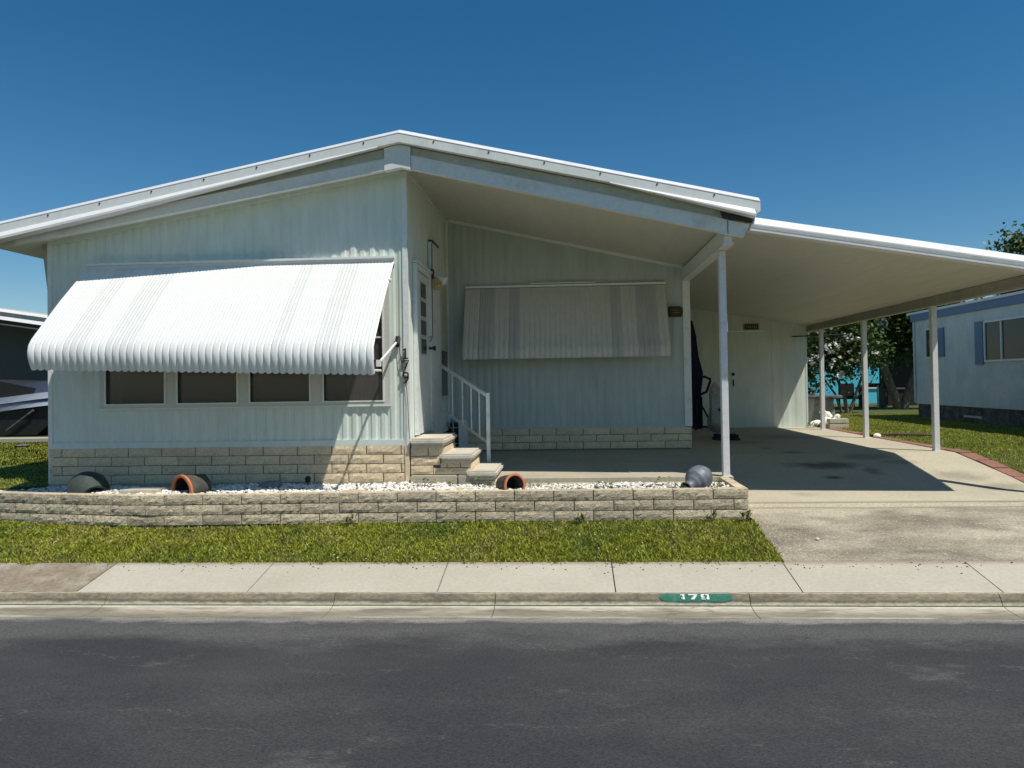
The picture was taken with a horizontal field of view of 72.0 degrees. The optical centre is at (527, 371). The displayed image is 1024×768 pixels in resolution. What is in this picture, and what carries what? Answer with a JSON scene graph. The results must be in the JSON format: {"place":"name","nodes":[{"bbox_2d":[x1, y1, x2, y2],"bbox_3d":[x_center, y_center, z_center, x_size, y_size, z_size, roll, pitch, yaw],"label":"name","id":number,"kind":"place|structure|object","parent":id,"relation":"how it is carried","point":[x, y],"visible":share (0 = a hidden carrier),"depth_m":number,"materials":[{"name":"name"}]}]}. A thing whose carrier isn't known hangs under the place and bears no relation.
{"place":"outdoors","nodes":[
{"label":"outdoors","id":0,"kind":"place"},
{"bbox_2d":[0,308,47,403],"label":"neighbor house","id":1,"kind":"structure","parent":0,"point":[19,329],"depth_m":22.46,"materials":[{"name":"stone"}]},
{"bbox_2d":[0,441,47,487],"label":"lawn","id":2,"kind":"structure","parent":0,"point":[19,470],"depth_m":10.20,"materials":[{"name":"green plant"}]},
{"bbox_2d":[14,444,28,446],"bbox_3d":[-10.195,1.490,14.179,0.260,0.045,0.253,-1,-1,3],"label":"valve cover","id":3,"kind":"object","parent":2,"relation":"on","point":[20,445],"visible":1,"depth_m":14.10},
{"bbox_2d":[0,476,48,489],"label":"lawn","id":4,"kind":"structure","parent":0,"point":[12,487],"depth_m":8.47,"materials":[{"name":"green plant"}]},
{"bbox_2d":[0,517,784,565],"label":"front lawn","id":5,"kind":"structure","parent":0,"point":[495,532],"depth_m":6.75,"materials":[{"name":"green plant"}]},
{"bbox_2d":[12,523,681,558],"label":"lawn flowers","id":6,"kind":"object","parent":5,"relation":"on","point":[354,527],"visible":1,"depth_m":6.89,"materials":[{"name":"plant"}]},
{"bbox_2d":[342,513,357,523],"bbox_3d":[-1.838,1.542,7.300,0.187,0.141,0.103,-1,-1,3],"label":"weed plant","id":7,"kind":"object","parent":5,"relation":"on","point":[347,517],"visible":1,"depth_m":7.31,"materials":[{"name":"green plant"}]},
{"bbox_2d":[573,512,585,521],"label":"weed plant","id":8,"kind":"object","parent":5,"relation":"on","point":[582,516],"visible":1,"depth_m":7.19,"materials":[{"name":"green plant"}]},
{"bbox_2d":[704,508,716,520],"bbox_3d":[1.845,1.472,7.147,0.147,0.158,0.080,-1,-1,14],"label":"weed plant","id":9,"kind":"object","parent":5,"relation":"on","point":[709,517],"visible":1,"depth_m":7.14,"materials":[{"name":"green plant"}]},
{"bbox_2d":[737,509,751,521],"bbox_3d":[2.200,1.472,7.137,0.166,0.146,0.068,-1,-1,7],"label":"weed plant","id":10,"kind":"object","parent":5,"relation":"on","point":[747,513],"visible":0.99,"depth_m":7.13,"materials":[{"name":"green plant"}]},
{"bbox_2d":[0,617,1023,767],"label":"road","id":11,"kind":"structure","parent":0,"point":[167,692],"depth_m":4.05,"materials":[{"name":"grey asphalt"}]},
{"bbox_2d":[0,561,1023,598],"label":"sidewalk","id":12,"kind":"structure","parent":0,"point":[830,577],"depth_m":6.02,"materials":[{"name":"concrete"}]},
{"bbox_2d":[123,561,1012,573],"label":"soil crumbs","id":13,"kind":"object","parent":12,"relation":"on","point":[619,565],"visible":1,"depth_m":6.15,"materials":[{"name":"brown soil"}]},
{"bbox_2d":[0,427,1023,612],"bbox_3d":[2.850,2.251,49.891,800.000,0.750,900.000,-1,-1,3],"label":"ground","id":14,"kind":"structure","parent":0,"point":[46,435],"depth_m":5.75,"materials":[{"name":"grey concrete"}]},
{"bbox_2d":[0,380,47,435],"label":"covered boat","id":15,"kind":"object","parent":14,"relation":"on","point":[27,417],"visible":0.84,"depth_m":17.48,"materials":[{"name":"black metal"}]},
{"bbox_2d":[0,437,47,441],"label":"boundary kerb","id":16,"kind":"structure","parent":14,"relation":"on","point":[28,439],"depth_m":15.54,"materials":[{"name":"concrete"}]},
{"bbox_2d":[0,477,748,527],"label":"planter wall","id":17,"kind":"structure","parent":14,"relation":"on","point":[270,508],"depth_m":7.37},
{"bbox_2d":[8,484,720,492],"bbox_3d":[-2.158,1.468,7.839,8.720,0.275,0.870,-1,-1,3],"label":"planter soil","id":18,"kind":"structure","parent":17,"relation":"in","point":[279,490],"depth_m":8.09,"materials":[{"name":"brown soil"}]},
{"bbox_2d":[67,471,109,492],"bbox_3d":[-4.960,1.354,7.963,0.469,0.431,0.410,-2,-1,39],"label":"clay pot","id":19,"kind":"object","parent":18,"relation":"on","point":[84,482],"visible":0.52,"depth_m":7.85,"materials":[{"name":"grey ceramic"}]},
{"bbox_2d":[0,481,729,493],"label":"gravel","id":20,"kind":"structure","parent":18,"relation":"on","point":[239,488],"depth_m":7.86,"materials":[{"name":"white gravel"}]},
{"bbox_2d":[119,488,166,493],"bbox_3d":[-4.233,1.321,7.763,0.430,0.055,0.260,-1,-1,3],"label":"garden block","id":21,"kind":"object","parent":20,"relation":"on","point":[142,490],"depth_m":7.64,"materials":[{"name":"concrete"}]},
{"bbox_2d":[172,474,210,492],"bbox_3d":[-3.723,1.311,7.830,0.356,0.355,0.314,-1,-1,31],"label":"terracotta pot","id":22,"kind":"object","parent":20,"relation":"on","point":[197,483],"visible":0.67,"depth_m":7.78,"materials":[{"name":"orange ceramic"}]},
{"bbox_2d":[258,481,282,489],"bbox_3d":[-2.917,1.311,8.007,0.301,0.130,0.195,-1,-1,3],"label":"rock","id":23,"kind":"object","parent":20,"relation":"on","point":[272,484],"visible":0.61,"depth_m":7.95,"materials":[{"name":"grey stone"}]},
{"bbox_2d":[305,476,310,485],"bbox_3d":[-2.528,1.263,8.088,0.068,0.125,0.065,-1,-1,3],"label":"solar light","id":24,"kind":"object","parent":20,"relation":"on","point":[307,479],"visible":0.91,"depth_m":8.07,"materials":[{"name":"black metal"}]},
{"bbox_2d":[339,489,367,491],"bbox_3d":[-1.854,1.313,7.630,0.414,0.060,0.170,-1,-1,3],"label":"rock","id":25,"kind":"object","parent":20,"relation":"on","point":[360,490],"visible":0.3,"depth_m":7.61,"materials":[{"name":"beige stone"}]},
{"bbox_2d":[413,478,435,485],"bbox_3d":[-1.137,1.255,7.875,0.323,0.113,0.192,-1,-1,22],"label":"weed plant","id":26,"kind":"object","parent":20,"relation":"on","point":[425,482],"visible":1,"depth_m":7.92,"materials":[{"name":"green plant"}]},
{"bbox_2d":[453,487,477,489],"bbox_3d":[-0.679,1.290,7.633,0.303,0.059,0.180,-1,-1,3],"label":"rock","id":27,"kind":"object","parent":20,"relation":"on","point":[464,488],"visible":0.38,"depth_m":7.59,"materials":[{"name":"beige stone"}]},
{"bbox_2d":[496,473,525,489],"bbox_3d":[-0.206,1.213,7.582,0.256,0.255,0.303,0,-1,-30],"label":"terracotta pot","id":28,"kind":"object","parent":20,"relation":"on","point":[514,480],"visible":0.68,"depth_m":7.55,"materials":[{"name":"orange ceramic"}]},
{"bbox_2d":[641,476,677,486],"bbox_3d":[1.417,1.201,7.567,0.414,0.131,0.206,-1,-1,3],"label":"weed plant","id":29,"kind":"object","parent":20,"relation":"on","point":[659,481],"visible":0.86,"depth_m":7.60,"materials":[{"name":"green plant"}]},
{"bbox_2d":[469,476,491,486],"bbox_3d":[-0.537,1.241,7.866,0.294,0.121,0.189,-1,-1,3],"label":"weed plant","id":30,"kind":"object","parent":18,"relation":"on","point":[478,478],"visible":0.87,"depth_m":7.89,"materials":[{"name":"green plant"}]},
{"bbox_2d":[590,480,630,487],"bbox_3d":[0.879,1.220,7.528,0.450,0.107,0.233,-1,-1,3],"label":"weed plant","id":31,"kind":"object","parent":18,"relation":"on","point":[609,484],"visible":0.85,"depth_m":7.53,"materials":[{"name":"green plant"}]},
{"bbox_2d":[681,465,712,487],"bbox_3d":[1.813,1.165,7.607,0.416,0.292,0.279,0,-1,-32],"label":"glazed jug","id":32,"kind":"object","parent":18,"relation":"on","point":[698,476],"visible":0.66,"depth_m":7.52,"materials":[{"name":"ceramic"}]},
{"bbox_2d":[0,130,760,487],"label":"mobile home","id":33,"kind":"object","parent":14,"relation":"on","point":[318,314],"visible":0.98,"depth_m":8.36,"materials":[{"name":"white metal"}]},
{"bbox_2d":[99,281,411,451],"bbox_3d":[-3.454,-0.135,8.747,3.925,2.350,0.830,-1,-1,3],"label":"window unit","id":34,"kind":"structure","parent":33,"relation":"in","point":[121,390],"depth_m":8.35,"materials":[{"name":"grey glass"}]},
{"bbox_2d":[412,260,435,434],"bbox_3d":[-1.293,-0.278,8.972,0.131,2.115,0.960,-1,-1,3],"label":"entry door","id":35,"kind":"structure","parent":33,"relation":"in","point":[422,299],"depth_m":8.84,"materials":[{"name":"grey"}]},
{"bbox_2d":[440,283,447,399],"bbox_3d":[-1.258,-0.448,10.465,0.038,1.740,0.580,-1,-1,3],"label":"window","id":36,"kind":"structure","parent":33,"relation":"in","point":[443,291],"depth_m":10.41,"materials":[{"name":"grey"}]},
{"bbox_2d":[669,306,682,316],"bbox_3d":[2.236,-0.904,10.668,0.205,0.155,0.034,-1,-1,3],"label":"wall sign","id":37,"kind":"object","parent":33,"relation":"attached to","point":[675,311],"visible":1,"depth_m":10.66,"materials":[{"name":"black metal"}]},
{"bbox_2d":[409,433,503,484],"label":"entry steps","id":38,"kind":"structure","parent":14,"relation":"on","point":[439,457],"depth_m":8.19,"materials":[{"name":"stone"}]},
{"bbox_2d":[440,364,490,461],"bbox_3d":[-0.832,0.577,9.537,0.140,1.380,1.242,0,-1,-35],"label":"handrail","id":39,"kind":"object","parent":38,"relation":"on","point":[479,391],"visible":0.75,"depth_m":9.30,"materials":[{"name":"white metal"}]},
{"bbox_2d":[0,592,1023,605],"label":"kerb","id":40,"kind":"structure","parent":14,"relation":"on","point":[637,598],"depth_m":5.73,"materials":[{"name":"concrete"}]},
{"bbox_2d":[660,594,732,601],"bbox_3d":[1.348,1.814,5.637,0.585,0.053,0.039,-1,-1,3],"label":"kerb number","id":41,"kind":"object","parent":40,"relation":"attached to","point":[696,597],"visible":1,"depth_m":5.63,"materials":[{"name":"green paint"}]},
{"bbox_2d":[0,605,1023,619],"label":"gutter","id":42,"kind":"object","parent":14,"relation":"on","point":[695,612],"visible":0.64,"depth_m":5.56,"materials":[{"name":"concrete"}]},
{"bbox_2d":[491,481,719,485],"bbox_3d":[0.978,1.395,8.086,2.795,0.200,0.296,-1,-1,3],"label":"porch footing","id":43,"kind":"object","parent":14,"relation":"on","point":[527,484],"visible":0.05,"depth_m":8.18,"materials":[{"name":"concrete"}]},
{"bbox_2d":[479,448,733,482],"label":"porch slab","id":44,"kind":"structure","parent":14,"relation":"on","point":[555,466],"depth_m":9.23,"materials":[{"name":"concrete"}]},
{"bbox_2d":[749,502,1023,561],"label":"driveway apron","id":45,"kind":"object","parent":14,"relation":"on","point":[964,513],"visible":0.84,"depth_m":6.86,"materials":[{"name":"concrete"}]},
{"bbox_2d":[755,515,1023,560],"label":"exposed aggregate","id":46,"kind":"object","parent":45,"relation":"on","point":[871,538],"visible":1,"depth_m":6.73,"materials":[{"name":"stone"}]},
{"bbox_2d":[826,428,1023,482],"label":"paver edging","id":47,"kind":"object","parent":14,"relation":"on","point":[1002,468],"visible":0.59,"depth_m":9.72,"materials":[{"name":"red brick"}]},
{"bbox_2d":[873,433,880,437],"bbox_3d":[6.262,1.155,12.629,0.104,0.090,0.114,0,-1,-43],"label":"rock","id":48,"kind":"object","parent":47,"relation":"on","point":[876,435],"visible":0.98,"depth_m":12.60,"materials":[{"name":"white stone"}]},
{"bbox_2d":[0,0,1023,331],"label":"sky","id":49,"kind":"structure","parent":0,"point":[892,118],"materials":[{"name":"blue"}]},
{"bbox_2d":[692,426,1023,502],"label":"driveway","id":50,"kind":"structure","parent":0,"point":[810,464],"depth_m":9.24,"materials":[{"name":"concrete"}]},
{"bbox_2d":[690,320,710,430],"bbox_3d":[3.269,0.077,13.474,0.462,2.123,0.151,-1,-1,13],"label":"folded umbrella","id":51,"kind":"object","parent":50,"relation":"on","point":[698,409],"visible":0.86,"depth_m":13.44,"materials":[{"name":"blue fabric"}]},
{"bbox_2d":[712,434,739,440],"bbox_3d":[3.577,1.190,12.727,0.430,0.100,0.350,-1,-1,3],"label":"storage tray","id":52,"kind":"object","parent":50,"relation":"on","point":[717,437],"visible":0.81,"depth_m":12.57,"materials":[{"name":"black metal"}]},
{"bbox_2d":[707,382,720,432],"bbox_3d":[3.491,0.670,13.003,0.354,0.950,0.312,-1,-1,29],"label":"plastic bag","id":53,"kind":"object","parent":52,"relation":"on","point":[714,420],"visible":0.71,"depth_m":12.94,"materials":[{"name":"grey plastic"}]},
{"bbox_2d":[690,217,1023,450],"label":"carport","id":54,"kind":"object","parent":50,"relation":"on","point":[789,286],"visible":0.86,"depth_m":11.14,"materials":[{"name":"white metal"}]},
{"bbox_2d":[744,324,758,329],"bbox_3d":[4.998,-0.994,15.752,0.330,0.135,0.025,-1,-1,3],"label":"wall plaque","id":55,"kind":"object","parent":54,"relation":"attached to","point":[751,326],"depth_m":15.74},
{"bbox_2d":[876,318,887,339],"bbox_3d":[11.533,-1.360,22.794,0.362,0.693,1.020,-2,-1,35],"label":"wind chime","id":56,"kind":"object","parent":54,"relation":"hanging from","point":[882,321],"visible":0.77,"depth_m":22.42},
{"bbox_2d":[808,344,912,403],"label":"cyan house","id":57,"kind":"structure","parent":0,"point":[901,378],"depth_m":29.34,"materials":[{"name":"paint"}]},
{"bbox_2d":[887,388,917,405],"bbox_3d":[13.981,0.971,26.491,1.200,0.690,0.600,-1,-1,3],"label":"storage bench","id":58,"kind":"object","parent":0,"point":[900,393],"visible":0.14,"depth_m":26.25,"materials":[{"name":"wood"}]},
{"bbox_2d":[820,403,1023,473],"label":"lawn","id":59,"kind":"structure","parent":0,"point":[874,409],"depth_m":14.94,"materials":[{"name":"green plant"}]},
{"bbox_2d":[807,332,819,394],"bbox_3d":[9.401,-0.388,24.959,2.507,4.307,2.444,-2,-1,38],"label":"dark shrub","id":60,"kind":"object","parent":59,"relation":"on","point":[812,382],"depth_m":24.48,"materials":[{"name":"green plant"}]},
{"bbox_2d":[809,411,839,426],"bbox_3d":[6.726,1.081,15.965,0.750,0.393,0.312,-1,-1,3],"label":"white rock pile","id":61,"kind":"object","parent":59,"relation":"on","point":[827,415],"visible":0.45,"depth_m":15.94,"materials":[{"name":"white stone"}]},
{"bbox_2d":[808,387,842,421],"bbox_3d":[6.925,0.805,16.525,0.860,0.880,0.860,-1,-1,3],"label":"stone pedestal","id":62,"kind":"object","parent":59,"relation":"on","point":[813,406],"visible":0.69,"depth_m":16.32,"materials":[{"name":"grey stone"}]},
{"bbox_2d":[826,423,848,427],"bbox_3d":[6.716,1.181,15.279,0.410,0.095,0.200,-1,-1,3],"label":"concrete block","id":63,"kind":"object","parent":59,"relation":"on","point":[834,425],"depth_m":15.19,"materials":[{"name":"concrete"}]},
{"bbox_2d":[827,418,848,422],"bbox_3d":[6.720,1.076,15.281,0.400,0.095,0.200,-1,-1,3],"label":"concrete block","id":64,"kind":"object","parent":63,"relation":"on","point":[837,420],"depth_m":15.19,"materials":[{"name":"concrete"}]},
{"bbox_2d":[838,383,861,406],"bbox_3d":[11.707,0.894,25.619,0.660,0.890,0.700,-1,-1,3],"label":"patio chair","id":65,"kind":"object","parent":59,"relation":"on","point":[850,394],"visible":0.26,"depth_m":25.86,"materials":[{"name":"black metal"}]},
{"bbox_2d":[807,317,896,412],"bbox_3d":[9.518,-0.436,21.485,3.382,3.568,1.996,-1,-1,3],"label":"flowering tree","id":66,"kind":"object","parent":59,"relation":"on","point":[839,354],"visible":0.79,"depth_m":21.20,"materials":[{"name":"green plant"}]},
{"bbox_2d":[858,383,886,407],"bbox_3d":[12.440,0.878,25.389,0.850,0.890,0.878,-1,-1,3],"label":"patio table","id":67,"kind":"object","parent":59,"relation":"on","point":[881,395],"visible":0.5,"depth_m":25.18,"materials":[{"name":"wood"}]},
{"bbox_2d":[881,433,931,436],"bbox_3d":[6.914,1.157,12.745,0.945,0.083,0.098,-1,-1,28],"label":"mulch roll","id":68,"kind":"object","parent":59,"relation":"on","point":[910,434],"visible":0.64,"depth_m":12.72,"materials":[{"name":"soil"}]},
{"bbox_2d":[858,300,971,409],"bbox_3d":[12.438,-1.165,23.302,4.826,5.045,3.343,-1,-1,3],"label":"forked tree","id":69,"kind":"object","parent":59,"relation":"on","point":[899,331],"visible":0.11,"depth_m":23.18,"materials":[{"name":"green plant"}]},
{"bbox_2d":[906,290,1023,427],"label":"neighbor house","id":70,"kind":"structure","parent":59,"relation":"on","point":[981,360],"depth_m":15.86,"materials":[{"name":"white metal"}]},
{"bbox_2d":[924,327,938,358],"bbox_3d":[10.181,-0.709,17.765,0.041,0.760,0.580,-1,-1,3],"label":"window","id":71,"kind":"structure","parent":70,"relation":"in","point":[927,343],"depth_m":17.97,"materials":[{"name":"grey"}]},
{"bbox_2d":[983,315,1023,361],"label":"window","id":72,"kind":"structure","parent":70,"relation":"in","point":[1003,339],"depth_m":14.81,"materials":[{"name":"grey glass"}]},
{"bbox_2d":[980,221,1023,298],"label":"distant tree","id":73,"kind":"object","parent":59,"relation":"on","point":[1012,247],"visible":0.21,"depth_m":40.41,"materials":[{"name":"green plant"}]}
]}

